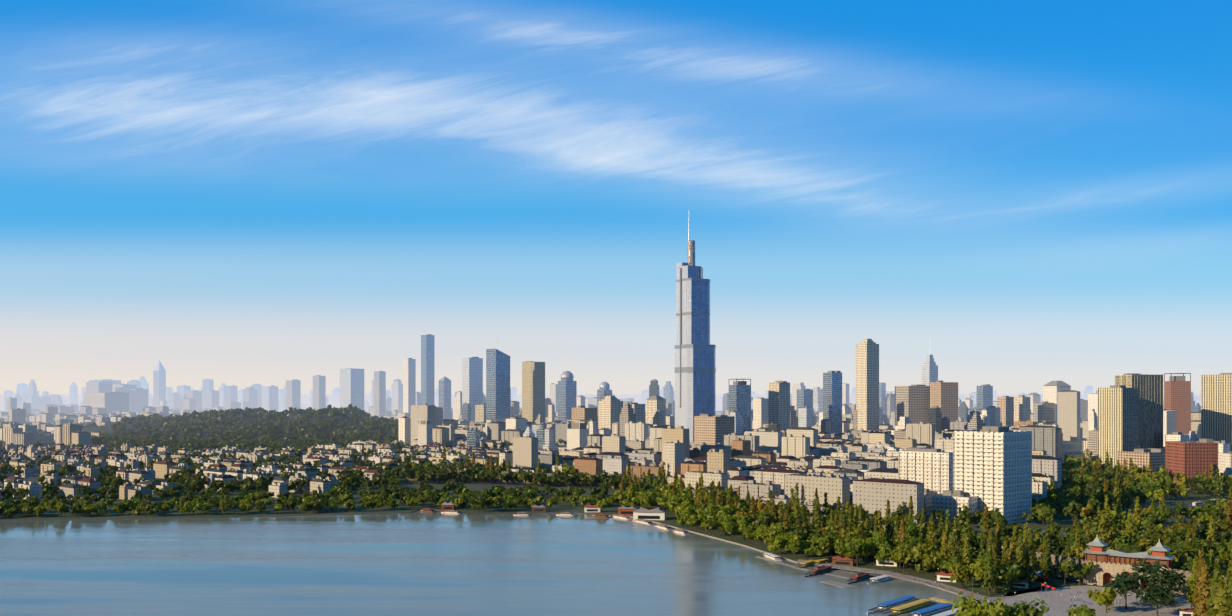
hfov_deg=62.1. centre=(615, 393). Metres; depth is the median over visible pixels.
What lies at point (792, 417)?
city tower
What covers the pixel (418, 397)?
city tower
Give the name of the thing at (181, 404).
city tower
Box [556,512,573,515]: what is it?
tour boat
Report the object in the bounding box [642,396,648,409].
city tower
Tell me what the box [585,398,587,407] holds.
city tower
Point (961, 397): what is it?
city tower
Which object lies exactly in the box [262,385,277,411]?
tower
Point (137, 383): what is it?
city tower
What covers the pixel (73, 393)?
city tower
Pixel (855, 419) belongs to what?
city tower
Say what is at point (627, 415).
city tower
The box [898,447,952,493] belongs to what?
white residential slab
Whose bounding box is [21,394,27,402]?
city tower
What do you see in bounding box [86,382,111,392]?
building
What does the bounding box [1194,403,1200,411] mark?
city tower
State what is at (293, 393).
grey tower
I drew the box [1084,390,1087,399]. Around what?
city tower
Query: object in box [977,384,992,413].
grey tower
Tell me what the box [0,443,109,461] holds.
buildings
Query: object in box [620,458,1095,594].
shore trees
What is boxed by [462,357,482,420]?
white tower
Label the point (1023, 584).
quay kiosk
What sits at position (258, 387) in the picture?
city tower
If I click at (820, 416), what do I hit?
city tower
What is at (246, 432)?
hill trees
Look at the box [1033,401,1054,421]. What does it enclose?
grey tower
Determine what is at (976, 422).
city tower
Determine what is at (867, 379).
round cream tower
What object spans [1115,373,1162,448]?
building
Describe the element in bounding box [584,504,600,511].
lake tea house
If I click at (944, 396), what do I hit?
building
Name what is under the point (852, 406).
city tower
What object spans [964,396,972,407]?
city tower
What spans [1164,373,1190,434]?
brick hotel
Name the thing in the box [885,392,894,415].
city tower
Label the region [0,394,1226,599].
ground
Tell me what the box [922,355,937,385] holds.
skyscraper
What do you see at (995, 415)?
city tower
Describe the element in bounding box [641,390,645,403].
city tower
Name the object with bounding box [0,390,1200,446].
midrise
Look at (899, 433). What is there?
city tower
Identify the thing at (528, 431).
city tower
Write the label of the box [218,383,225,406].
city tower
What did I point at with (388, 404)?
city tower
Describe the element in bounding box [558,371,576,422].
skyscraper
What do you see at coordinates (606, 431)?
city tower
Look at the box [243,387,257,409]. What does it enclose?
tower
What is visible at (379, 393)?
grey tower
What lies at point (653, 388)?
city tower
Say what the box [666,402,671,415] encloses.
city tower
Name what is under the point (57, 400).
city tower
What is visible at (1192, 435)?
city tower
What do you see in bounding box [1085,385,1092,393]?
city tower
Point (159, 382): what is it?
skyscraper
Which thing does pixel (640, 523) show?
dock
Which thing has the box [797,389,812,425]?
tower glass
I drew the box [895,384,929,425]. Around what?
building
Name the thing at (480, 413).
city tower
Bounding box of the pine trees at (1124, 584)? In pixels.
[1087,559,1189,615]
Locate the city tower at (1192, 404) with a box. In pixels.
[1191,394,1194,411]
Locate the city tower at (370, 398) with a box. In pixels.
[369,390,371,406]
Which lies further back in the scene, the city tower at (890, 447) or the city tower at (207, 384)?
the city tower at (207, 384)
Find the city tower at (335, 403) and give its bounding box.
[332,399,338,405]
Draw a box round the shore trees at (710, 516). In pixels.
[613,486,999,592]
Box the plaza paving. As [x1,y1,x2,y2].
[994,586,1198,615]
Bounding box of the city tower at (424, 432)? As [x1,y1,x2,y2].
[418,418,431,445]
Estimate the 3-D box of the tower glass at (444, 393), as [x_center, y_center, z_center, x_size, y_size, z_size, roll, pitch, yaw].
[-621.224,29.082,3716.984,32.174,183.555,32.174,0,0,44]
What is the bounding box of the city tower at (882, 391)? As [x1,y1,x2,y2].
[879,383,885,414]
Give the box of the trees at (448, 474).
[399,462,622,489]
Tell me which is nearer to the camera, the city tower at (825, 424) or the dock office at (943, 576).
the dock office at (943, 576)
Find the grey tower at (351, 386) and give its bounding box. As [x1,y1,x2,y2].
[340,368,363,412]
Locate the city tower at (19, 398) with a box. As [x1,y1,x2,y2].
[15,393,21,407]
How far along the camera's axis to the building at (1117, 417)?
1554.79 m
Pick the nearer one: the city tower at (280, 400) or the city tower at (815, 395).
the city tower at (815, 395)
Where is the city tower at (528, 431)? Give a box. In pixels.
[523,427,534,436]
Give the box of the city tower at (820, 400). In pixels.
[818,388,822,420]
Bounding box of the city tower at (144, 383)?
[139,376,148,399]
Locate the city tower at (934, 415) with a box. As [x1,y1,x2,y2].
[927,406,941,432]
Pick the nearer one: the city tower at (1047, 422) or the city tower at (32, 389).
the city tower at (1047, 422)
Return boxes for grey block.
[55,406,73,413]
[83,392,128,413]
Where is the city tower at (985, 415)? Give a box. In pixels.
[980,409,989,425]
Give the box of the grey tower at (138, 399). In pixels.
[127,388,147,411]
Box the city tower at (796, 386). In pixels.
[792,382,805,409]
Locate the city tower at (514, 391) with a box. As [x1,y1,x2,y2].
[511,387,516,400]
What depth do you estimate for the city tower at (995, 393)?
15741.93 m
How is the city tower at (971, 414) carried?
on the ground at (1072, 448)
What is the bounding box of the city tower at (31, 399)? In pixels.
[28,395,34,408]
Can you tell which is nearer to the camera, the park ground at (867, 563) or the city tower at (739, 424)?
the park ground at (867, 563)
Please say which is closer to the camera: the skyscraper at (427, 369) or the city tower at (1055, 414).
the city tower at (1055, 414)
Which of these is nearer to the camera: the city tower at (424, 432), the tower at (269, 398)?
the city tower at (424, 432)
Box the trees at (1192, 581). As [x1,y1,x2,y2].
[1186,545,1231,615]
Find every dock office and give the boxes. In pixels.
[876,557,897,566]
[936,571,957,581]
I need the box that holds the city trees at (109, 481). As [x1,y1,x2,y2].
[0,439,1037,541]
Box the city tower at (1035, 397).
[1027,393,1040,412]
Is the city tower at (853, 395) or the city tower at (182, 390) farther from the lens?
the city tower at (853, 395)
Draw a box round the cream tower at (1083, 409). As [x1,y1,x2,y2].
[1080,399,1087,422]
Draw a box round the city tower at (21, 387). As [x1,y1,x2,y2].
[16,383,27,395]
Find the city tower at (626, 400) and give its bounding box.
[622,398,633,407]
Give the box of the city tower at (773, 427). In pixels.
[768,423,779,431]
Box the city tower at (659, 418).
[653,410,665,425]
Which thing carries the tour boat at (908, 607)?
on the lake water
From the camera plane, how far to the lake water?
692.61 m
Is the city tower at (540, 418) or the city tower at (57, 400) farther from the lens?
the city tower at (57, 400)
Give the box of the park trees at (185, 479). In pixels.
[172,460,401,493]
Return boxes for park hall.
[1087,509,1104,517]
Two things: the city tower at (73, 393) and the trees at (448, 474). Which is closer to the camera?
the trees at (448, 474)
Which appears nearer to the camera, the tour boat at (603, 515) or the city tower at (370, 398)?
the tour boat at (603, 515)
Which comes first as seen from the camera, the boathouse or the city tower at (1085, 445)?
the boathouse
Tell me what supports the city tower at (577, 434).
on the ground at (1072, 448)
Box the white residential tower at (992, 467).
[953,426,1031,523]
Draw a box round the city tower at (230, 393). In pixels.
[224,385,236,401]
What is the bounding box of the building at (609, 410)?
[598,396,622,433]
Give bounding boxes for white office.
[1218,451,1231,475]
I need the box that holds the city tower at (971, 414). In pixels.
[967,409,981,420]
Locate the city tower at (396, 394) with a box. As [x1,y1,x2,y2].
[391,379,402,412]
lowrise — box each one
[0,437,512,500]
[499,417,1061,523]
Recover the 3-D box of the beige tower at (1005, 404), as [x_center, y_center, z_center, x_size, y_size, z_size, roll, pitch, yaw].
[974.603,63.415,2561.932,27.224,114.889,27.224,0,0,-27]
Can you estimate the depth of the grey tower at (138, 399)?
4336.78 m
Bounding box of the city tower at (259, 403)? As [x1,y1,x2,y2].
[258,398,261,412]
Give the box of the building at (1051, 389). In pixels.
[1043,381,1070,403]
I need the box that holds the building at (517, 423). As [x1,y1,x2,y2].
[506,417,526,430]
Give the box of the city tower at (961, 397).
[959,394,964,402]
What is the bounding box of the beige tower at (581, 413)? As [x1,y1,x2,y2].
[571,406,596,428]
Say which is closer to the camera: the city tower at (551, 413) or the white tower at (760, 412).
the white tower at (760, 412)
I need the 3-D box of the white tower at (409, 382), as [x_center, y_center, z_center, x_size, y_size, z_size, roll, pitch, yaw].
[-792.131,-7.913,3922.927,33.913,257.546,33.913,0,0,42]
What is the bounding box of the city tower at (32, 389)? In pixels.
[28,379,36,396]
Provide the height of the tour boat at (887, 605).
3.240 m
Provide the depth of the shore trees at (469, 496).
1086.02 m
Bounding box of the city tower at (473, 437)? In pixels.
[467,427,479,446]
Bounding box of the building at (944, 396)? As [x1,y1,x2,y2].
[930,381,957,421]
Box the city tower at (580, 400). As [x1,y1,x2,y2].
[577,395,584,407]
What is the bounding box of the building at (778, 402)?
[768,381,789,430]
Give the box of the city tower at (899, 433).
[894,429,905,438]
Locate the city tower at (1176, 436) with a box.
[1165,432,1188,441]
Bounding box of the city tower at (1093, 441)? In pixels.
[1081,428,1097,459]
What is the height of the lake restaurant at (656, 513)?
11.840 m
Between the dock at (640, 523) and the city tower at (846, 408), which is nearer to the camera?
the dock at (640, 523)
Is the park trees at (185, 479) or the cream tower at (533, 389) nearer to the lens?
the park trees at (185, 479)
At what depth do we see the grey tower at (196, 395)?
4750.47 m
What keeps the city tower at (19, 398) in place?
on the ground at (1072, 448)
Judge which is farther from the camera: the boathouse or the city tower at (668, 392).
the city tower at (668, 392)
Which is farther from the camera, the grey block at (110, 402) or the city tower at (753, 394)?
the city tower at (753, 394)
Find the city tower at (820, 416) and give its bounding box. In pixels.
[819,412,822,425]
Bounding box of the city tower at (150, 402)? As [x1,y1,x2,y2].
[148,399,152,405]
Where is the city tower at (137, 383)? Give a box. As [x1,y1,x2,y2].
[127,380,140,387]
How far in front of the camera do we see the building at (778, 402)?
2270.25 m
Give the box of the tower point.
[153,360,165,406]
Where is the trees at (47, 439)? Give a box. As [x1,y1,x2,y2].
[0,413,566,450]
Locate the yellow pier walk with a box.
[930,598,952,603]
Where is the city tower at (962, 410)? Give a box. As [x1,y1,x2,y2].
[958,401,967,420]
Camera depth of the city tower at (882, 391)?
3772.85 m
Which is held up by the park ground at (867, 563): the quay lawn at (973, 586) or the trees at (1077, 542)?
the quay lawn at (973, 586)
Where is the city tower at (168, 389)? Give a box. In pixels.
[166,387,171,405]
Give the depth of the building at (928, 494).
979.62 m
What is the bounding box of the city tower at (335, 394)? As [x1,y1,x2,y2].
[332,389,338,401]
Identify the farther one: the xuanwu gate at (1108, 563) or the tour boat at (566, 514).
the tour boat at (566, 514)
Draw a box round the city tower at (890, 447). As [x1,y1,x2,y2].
[887,445,899,449]
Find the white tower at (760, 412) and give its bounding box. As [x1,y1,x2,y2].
[753,398,767,428]
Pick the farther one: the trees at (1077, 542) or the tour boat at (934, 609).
the trees at (1077, 542)
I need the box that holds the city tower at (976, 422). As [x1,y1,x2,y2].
[968,413,984,429]
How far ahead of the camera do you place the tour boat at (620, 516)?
985.14 m
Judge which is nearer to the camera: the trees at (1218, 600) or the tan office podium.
the trees at (1218, 600)
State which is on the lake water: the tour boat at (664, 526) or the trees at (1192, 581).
the tour boat at (664, 526)
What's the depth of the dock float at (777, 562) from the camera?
728.58 m
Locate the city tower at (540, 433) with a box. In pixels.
[536,423,545,448]
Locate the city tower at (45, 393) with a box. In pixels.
[42,391,48,396]
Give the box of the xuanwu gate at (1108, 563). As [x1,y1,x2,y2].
[1084,535,1174,588]
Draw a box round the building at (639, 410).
[624,403,644,422]
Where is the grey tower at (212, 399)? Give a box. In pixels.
[206,390,218,409]
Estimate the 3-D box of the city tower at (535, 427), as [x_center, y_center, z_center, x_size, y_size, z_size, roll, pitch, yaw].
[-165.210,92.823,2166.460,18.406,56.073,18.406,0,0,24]
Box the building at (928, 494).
[924,488,937,518]
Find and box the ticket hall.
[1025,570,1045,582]
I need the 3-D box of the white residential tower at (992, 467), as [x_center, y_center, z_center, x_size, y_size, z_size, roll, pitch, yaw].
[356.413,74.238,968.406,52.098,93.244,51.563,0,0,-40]
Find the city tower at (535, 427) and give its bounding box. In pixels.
[532,424,539,436]
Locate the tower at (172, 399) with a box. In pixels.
[168,392,177,408]
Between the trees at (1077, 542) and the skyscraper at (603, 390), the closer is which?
the trees at (1077, 542)
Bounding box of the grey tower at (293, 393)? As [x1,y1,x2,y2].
[286,379,300,415]
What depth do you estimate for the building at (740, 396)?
2221.55 m
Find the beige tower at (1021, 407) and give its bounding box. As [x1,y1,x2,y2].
[1014,395,1029,421]
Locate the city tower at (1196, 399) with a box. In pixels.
[1194,396,1198,405]
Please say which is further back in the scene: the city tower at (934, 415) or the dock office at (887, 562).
the city tower at (934, 415)
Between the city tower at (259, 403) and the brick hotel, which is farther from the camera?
the city tower at (259, 403)
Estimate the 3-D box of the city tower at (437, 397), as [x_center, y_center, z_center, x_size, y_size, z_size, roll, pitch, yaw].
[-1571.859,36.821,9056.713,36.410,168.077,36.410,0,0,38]
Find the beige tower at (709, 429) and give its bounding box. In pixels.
[694,414,734,444]
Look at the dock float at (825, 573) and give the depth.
680.29 m
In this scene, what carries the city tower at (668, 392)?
on the ground at (1072, 448)
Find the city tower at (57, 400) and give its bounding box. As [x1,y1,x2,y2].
[53,395,62,405]
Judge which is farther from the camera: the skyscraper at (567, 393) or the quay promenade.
the skyscraper at (567, 393)
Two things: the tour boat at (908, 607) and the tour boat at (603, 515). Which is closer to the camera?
the tour boat at (908, 607)
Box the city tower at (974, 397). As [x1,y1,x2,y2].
[969,392,976,406]
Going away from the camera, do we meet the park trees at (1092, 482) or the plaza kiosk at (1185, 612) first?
the plaza kiosk at (1185, 612)
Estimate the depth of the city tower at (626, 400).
5135.44 m
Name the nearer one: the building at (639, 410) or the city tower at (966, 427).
the city tower at (966, 427)
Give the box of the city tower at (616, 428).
[612,422,619,435]
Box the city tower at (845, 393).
[842,383,848,403]
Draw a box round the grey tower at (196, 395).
[186,390,201,407]
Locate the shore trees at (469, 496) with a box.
[0,480,619,517]
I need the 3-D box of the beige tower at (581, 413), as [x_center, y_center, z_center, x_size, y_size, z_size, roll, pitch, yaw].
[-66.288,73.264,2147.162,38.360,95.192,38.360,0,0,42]
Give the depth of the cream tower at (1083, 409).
3227.38 m
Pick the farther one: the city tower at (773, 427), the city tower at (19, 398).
the city tower at (19, 398)
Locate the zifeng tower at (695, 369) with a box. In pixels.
[675,222,715,441]
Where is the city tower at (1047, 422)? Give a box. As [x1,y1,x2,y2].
[1035,421,1062,441]
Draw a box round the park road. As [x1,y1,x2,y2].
[1042,503,1214,536]
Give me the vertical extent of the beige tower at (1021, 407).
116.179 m
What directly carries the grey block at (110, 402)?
on the ground at (1072, 448)
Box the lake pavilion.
[441,502,453,509]
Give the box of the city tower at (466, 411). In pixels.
[462,402,470,422]
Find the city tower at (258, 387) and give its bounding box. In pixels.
[251,384,261,401]
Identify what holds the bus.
on the park road
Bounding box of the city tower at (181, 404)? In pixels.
[179,395,186,409]
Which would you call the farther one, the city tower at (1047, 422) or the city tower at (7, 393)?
the city tower at (7, 393)
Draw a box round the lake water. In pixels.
[0,509,971,615]
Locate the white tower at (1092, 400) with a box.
[1088,393,1097,420]
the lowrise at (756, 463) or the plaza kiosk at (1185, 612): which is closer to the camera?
the plaza kiosk at (1185, 612)
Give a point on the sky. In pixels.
(1020, 196)
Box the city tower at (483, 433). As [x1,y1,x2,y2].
[480,420,493,438]
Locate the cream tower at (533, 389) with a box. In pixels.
[522,361,544,421]
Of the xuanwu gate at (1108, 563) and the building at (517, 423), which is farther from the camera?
the building at (517, 423)
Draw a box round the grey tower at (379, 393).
[374,371,385,417]
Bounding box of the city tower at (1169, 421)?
[1163,409,1175,446]
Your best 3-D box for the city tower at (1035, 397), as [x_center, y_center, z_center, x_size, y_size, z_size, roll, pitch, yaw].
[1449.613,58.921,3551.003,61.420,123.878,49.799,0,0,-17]
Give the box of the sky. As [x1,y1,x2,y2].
[0,0,1231,393]
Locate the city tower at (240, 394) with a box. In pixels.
[238,389,242,401]
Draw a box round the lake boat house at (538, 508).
[532,505,546,511]
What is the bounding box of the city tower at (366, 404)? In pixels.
[364,400,368,412]
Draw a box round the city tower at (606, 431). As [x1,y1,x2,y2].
[598,428,610,435]
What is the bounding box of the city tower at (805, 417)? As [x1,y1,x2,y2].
[798,406,811,427]
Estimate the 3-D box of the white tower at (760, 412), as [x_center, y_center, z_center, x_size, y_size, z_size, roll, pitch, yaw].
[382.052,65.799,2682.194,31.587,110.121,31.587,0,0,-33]
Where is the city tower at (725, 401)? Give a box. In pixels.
[722,393,728,414]
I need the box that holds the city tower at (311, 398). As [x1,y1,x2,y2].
[310,390,312,408]
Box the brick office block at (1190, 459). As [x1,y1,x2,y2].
[1165,439,1217,488]
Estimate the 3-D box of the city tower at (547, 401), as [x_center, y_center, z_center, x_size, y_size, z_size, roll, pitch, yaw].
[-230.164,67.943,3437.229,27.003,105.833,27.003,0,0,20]
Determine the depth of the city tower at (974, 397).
5045.15 m
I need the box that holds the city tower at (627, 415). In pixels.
[620,402,635,435]
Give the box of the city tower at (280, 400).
[278,389,283,411]
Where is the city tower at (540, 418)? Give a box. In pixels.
[535,414,545,422]
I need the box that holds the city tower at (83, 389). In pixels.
[82,387,85,399]
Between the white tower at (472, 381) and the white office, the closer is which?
the white office
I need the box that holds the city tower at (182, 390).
[177,385,190,407]
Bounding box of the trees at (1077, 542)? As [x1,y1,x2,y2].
[405,448,1086,558]
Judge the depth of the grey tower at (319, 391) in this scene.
4426.48 m
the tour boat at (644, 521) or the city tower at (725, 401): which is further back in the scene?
the city tower at (725, 401)
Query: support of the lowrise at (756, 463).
on the ground at (1072, 448)
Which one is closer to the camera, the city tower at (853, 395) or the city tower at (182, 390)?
the city tower at (182, 390)
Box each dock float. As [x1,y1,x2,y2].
[757,556,797,567]
[794,567,849,578]
[820,580,854,587]
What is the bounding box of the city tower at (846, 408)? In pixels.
[842,404,851,413]
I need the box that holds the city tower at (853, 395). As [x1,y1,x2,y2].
[852,387,855,403]
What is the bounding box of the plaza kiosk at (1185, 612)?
[1178,609,1194,615]
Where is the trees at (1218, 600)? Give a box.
[951,559,1231,615]
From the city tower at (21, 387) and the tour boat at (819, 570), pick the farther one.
the city tower at (21, 387)
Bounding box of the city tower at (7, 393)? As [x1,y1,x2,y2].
[4,390,12,410]
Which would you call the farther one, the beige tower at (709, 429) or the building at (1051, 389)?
the building at (1051, 389)
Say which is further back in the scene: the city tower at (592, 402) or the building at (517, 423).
the city tower at (592, 402)
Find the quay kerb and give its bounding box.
[630,516,982,604]
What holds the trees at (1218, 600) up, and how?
on the ground at (1072, 448)
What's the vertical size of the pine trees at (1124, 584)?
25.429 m
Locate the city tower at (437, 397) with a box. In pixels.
[435,388,438,406]
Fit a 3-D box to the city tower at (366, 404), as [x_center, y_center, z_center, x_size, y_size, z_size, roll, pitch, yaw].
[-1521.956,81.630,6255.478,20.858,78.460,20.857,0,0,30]
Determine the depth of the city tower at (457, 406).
3588.34 m
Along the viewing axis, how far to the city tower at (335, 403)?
9699.99 m
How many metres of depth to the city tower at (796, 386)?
3977.01 m
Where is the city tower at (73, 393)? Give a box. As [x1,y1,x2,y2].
[70,382,77,403]
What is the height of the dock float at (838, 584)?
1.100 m
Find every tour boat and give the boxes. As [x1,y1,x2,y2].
[420,508,435,511]
[441,509,461,513]
[513,512,528,515]
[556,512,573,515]
[592,513,609,517]
[609,514,631,519]
[633,519,654,524]
[654,524,673,529]
[672,528,689,534]
[763,553,781,560]
[798,560,814,567]
[804,565,834,576]
[812,559,829,565]
[847,572,870,583]
[867,575,892,583]
[867,595,920,613]
[882,599,935,615]
[907,603,956,615]
[932,608,959,615]
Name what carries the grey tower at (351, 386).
on the ground at (1072, 448)
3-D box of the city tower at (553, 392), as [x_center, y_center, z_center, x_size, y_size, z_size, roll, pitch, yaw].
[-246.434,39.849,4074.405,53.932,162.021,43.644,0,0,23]
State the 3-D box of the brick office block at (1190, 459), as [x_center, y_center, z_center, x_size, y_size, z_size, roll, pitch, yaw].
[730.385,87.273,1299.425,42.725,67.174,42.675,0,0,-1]
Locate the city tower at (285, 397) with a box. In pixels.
[284,385,285,409]
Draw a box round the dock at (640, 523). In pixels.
[618,520,674,528]
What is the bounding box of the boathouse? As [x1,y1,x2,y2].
[832,556,854,565]
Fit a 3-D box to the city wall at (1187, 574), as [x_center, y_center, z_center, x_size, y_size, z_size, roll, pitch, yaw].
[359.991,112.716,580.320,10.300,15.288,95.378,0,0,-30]
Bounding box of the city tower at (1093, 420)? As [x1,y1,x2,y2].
[1089,409,1097,430]
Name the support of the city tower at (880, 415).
on the ground at (1072, 448)
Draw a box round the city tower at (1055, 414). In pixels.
[1055,404,1056,424]
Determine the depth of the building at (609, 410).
2281.18 m
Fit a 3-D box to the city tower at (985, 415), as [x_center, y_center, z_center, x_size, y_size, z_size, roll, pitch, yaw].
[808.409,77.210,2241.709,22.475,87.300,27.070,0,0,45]
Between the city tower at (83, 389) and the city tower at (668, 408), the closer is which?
the city tower at (668, 408)
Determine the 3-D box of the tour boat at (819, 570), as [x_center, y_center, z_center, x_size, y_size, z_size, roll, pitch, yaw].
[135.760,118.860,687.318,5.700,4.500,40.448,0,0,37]
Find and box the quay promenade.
[797,559,1014,604]
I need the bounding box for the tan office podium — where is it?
[1116,448,1164,473]
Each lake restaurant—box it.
[618,506,637,514]
[633,507,666,519]
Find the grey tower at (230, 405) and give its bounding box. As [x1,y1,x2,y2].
[223,402,240,409]
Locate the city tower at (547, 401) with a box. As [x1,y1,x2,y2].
[545,398,552,419]
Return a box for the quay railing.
[798,560,981,602]
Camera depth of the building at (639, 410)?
2380.03 m
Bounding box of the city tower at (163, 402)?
[160,399,166,406]
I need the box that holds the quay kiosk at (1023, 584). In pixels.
[1010,579,1029,587]
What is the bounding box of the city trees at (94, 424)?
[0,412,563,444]
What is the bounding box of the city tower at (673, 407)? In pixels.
[670,401,674,415]
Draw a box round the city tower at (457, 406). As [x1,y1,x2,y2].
[453,392,461,419]
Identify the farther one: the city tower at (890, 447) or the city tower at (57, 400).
the city tower at (57, 400)
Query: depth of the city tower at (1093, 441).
1855.92 m
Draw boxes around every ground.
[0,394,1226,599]
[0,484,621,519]
[180,478,404,494]
[630,501,1087,596]
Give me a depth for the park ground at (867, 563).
734.52 m
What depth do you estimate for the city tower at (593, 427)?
2029.69 m
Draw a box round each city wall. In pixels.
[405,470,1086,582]
[1168,568,1226,594]
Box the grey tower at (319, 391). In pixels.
[313,375,325,409]
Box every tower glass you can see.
[439,376,450,418]
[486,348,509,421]
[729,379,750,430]
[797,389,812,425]
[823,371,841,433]
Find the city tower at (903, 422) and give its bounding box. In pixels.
[891,417,911,434]
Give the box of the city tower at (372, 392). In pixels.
[372,380,373,405]
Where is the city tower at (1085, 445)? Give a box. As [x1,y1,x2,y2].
[1083,440,1087,449]
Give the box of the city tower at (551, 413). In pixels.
[548,404,554,421]
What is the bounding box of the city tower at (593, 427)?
[587,419,597,433]
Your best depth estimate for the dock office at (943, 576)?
652.93 m
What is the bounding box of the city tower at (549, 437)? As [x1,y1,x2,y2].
[542,427,556,449]
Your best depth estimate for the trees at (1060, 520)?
1066.54 m
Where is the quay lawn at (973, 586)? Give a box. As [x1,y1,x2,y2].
[967,582,991,593]
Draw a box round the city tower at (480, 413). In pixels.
[475,404,485,421]
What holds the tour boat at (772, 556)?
on the lake water
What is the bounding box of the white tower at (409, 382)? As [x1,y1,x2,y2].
[403,358,415,412]
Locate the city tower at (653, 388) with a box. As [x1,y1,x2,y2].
[649,379,658,397]
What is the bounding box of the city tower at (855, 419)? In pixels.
[853,410,857,429]
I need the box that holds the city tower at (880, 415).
[879,407,882,423]
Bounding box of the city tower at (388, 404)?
[386,397,390,410]
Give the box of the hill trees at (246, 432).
[91,404,398,451]
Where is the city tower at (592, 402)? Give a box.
[588,397,596,407]
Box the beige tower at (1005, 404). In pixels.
[997,396,1013,426]
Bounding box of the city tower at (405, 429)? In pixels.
[399,416,410,444]
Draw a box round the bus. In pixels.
[1192,501,1202,505]
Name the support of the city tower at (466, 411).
on the ground at (1072, 448)
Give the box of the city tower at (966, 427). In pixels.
[964,418,971,429]
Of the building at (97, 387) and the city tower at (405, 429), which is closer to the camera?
the city tower at (405, 429)
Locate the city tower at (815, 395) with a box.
[813,387,820,404]
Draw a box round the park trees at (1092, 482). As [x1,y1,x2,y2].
[1007,448,1231,576]
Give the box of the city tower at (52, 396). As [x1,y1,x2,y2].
[49,394,56,403]
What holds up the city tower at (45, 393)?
on the ground at (1072, 448)
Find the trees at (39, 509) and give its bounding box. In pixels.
[0,489,635,517]
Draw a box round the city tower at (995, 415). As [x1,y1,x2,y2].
[985,406,1000,425]
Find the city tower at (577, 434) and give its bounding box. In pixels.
[558,420,588,450]
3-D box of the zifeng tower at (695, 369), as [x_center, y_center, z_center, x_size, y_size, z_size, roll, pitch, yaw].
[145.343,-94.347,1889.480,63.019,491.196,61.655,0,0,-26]
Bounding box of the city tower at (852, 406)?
[847,403,855,413]
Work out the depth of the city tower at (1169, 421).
1986.47 m
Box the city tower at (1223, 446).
[1213,440,1229,452]
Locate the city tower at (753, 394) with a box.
[751,391,755,397]
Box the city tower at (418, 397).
[416,392,420,404]
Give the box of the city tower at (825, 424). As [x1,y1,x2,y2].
[821,418,830,436]
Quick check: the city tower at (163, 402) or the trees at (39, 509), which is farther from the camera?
the city tower at (163, 402)
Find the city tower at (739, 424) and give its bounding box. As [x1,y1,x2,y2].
[728,410,743,434]
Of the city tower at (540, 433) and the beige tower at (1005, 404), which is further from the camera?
the beige tower at (1005, 404)
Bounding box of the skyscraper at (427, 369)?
[421,334,433,404]
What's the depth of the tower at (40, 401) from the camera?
4767.75 m
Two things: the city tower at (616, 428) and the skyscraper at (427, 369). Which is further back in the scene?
the skyscraper at (427, 369)
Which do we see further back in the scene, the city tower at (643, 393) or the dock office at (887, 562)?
the city tower at (643, 393)
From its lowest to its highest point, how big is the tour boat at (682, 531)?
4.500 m
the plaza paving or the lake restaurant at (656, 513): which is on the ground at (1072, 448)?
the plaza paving
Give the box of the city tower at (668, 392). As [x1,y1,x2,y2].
[663,381,672,401]
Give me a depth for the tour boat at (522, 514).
1008.85 m
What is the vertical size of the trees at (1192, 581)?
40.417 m
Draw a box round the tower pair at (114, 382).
[89,379,120,384]
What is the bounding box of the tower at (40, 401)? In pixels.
[35,396,50,410]
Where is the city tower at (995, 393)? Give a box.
[993,390,996,400]
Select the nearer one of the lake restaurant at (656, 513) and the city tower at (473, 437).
the lake restaurant at (656, 513)
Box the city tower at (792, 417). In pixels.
[790,406,795,427]
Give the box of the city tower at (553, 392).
[549,383,557,412]
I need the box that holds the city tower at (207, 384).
[202,379,213,408]
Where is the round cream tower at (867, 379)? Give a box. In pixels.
[856,339,878,430]
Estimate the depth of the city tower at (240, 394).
9234.97 m
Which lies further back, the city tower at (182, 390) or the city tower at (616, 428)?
the city tower at (182, 390)
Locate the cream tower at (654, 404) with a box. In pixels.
[646,396,665,423]
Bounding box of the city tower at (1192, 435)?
[1188,431,1198,440]

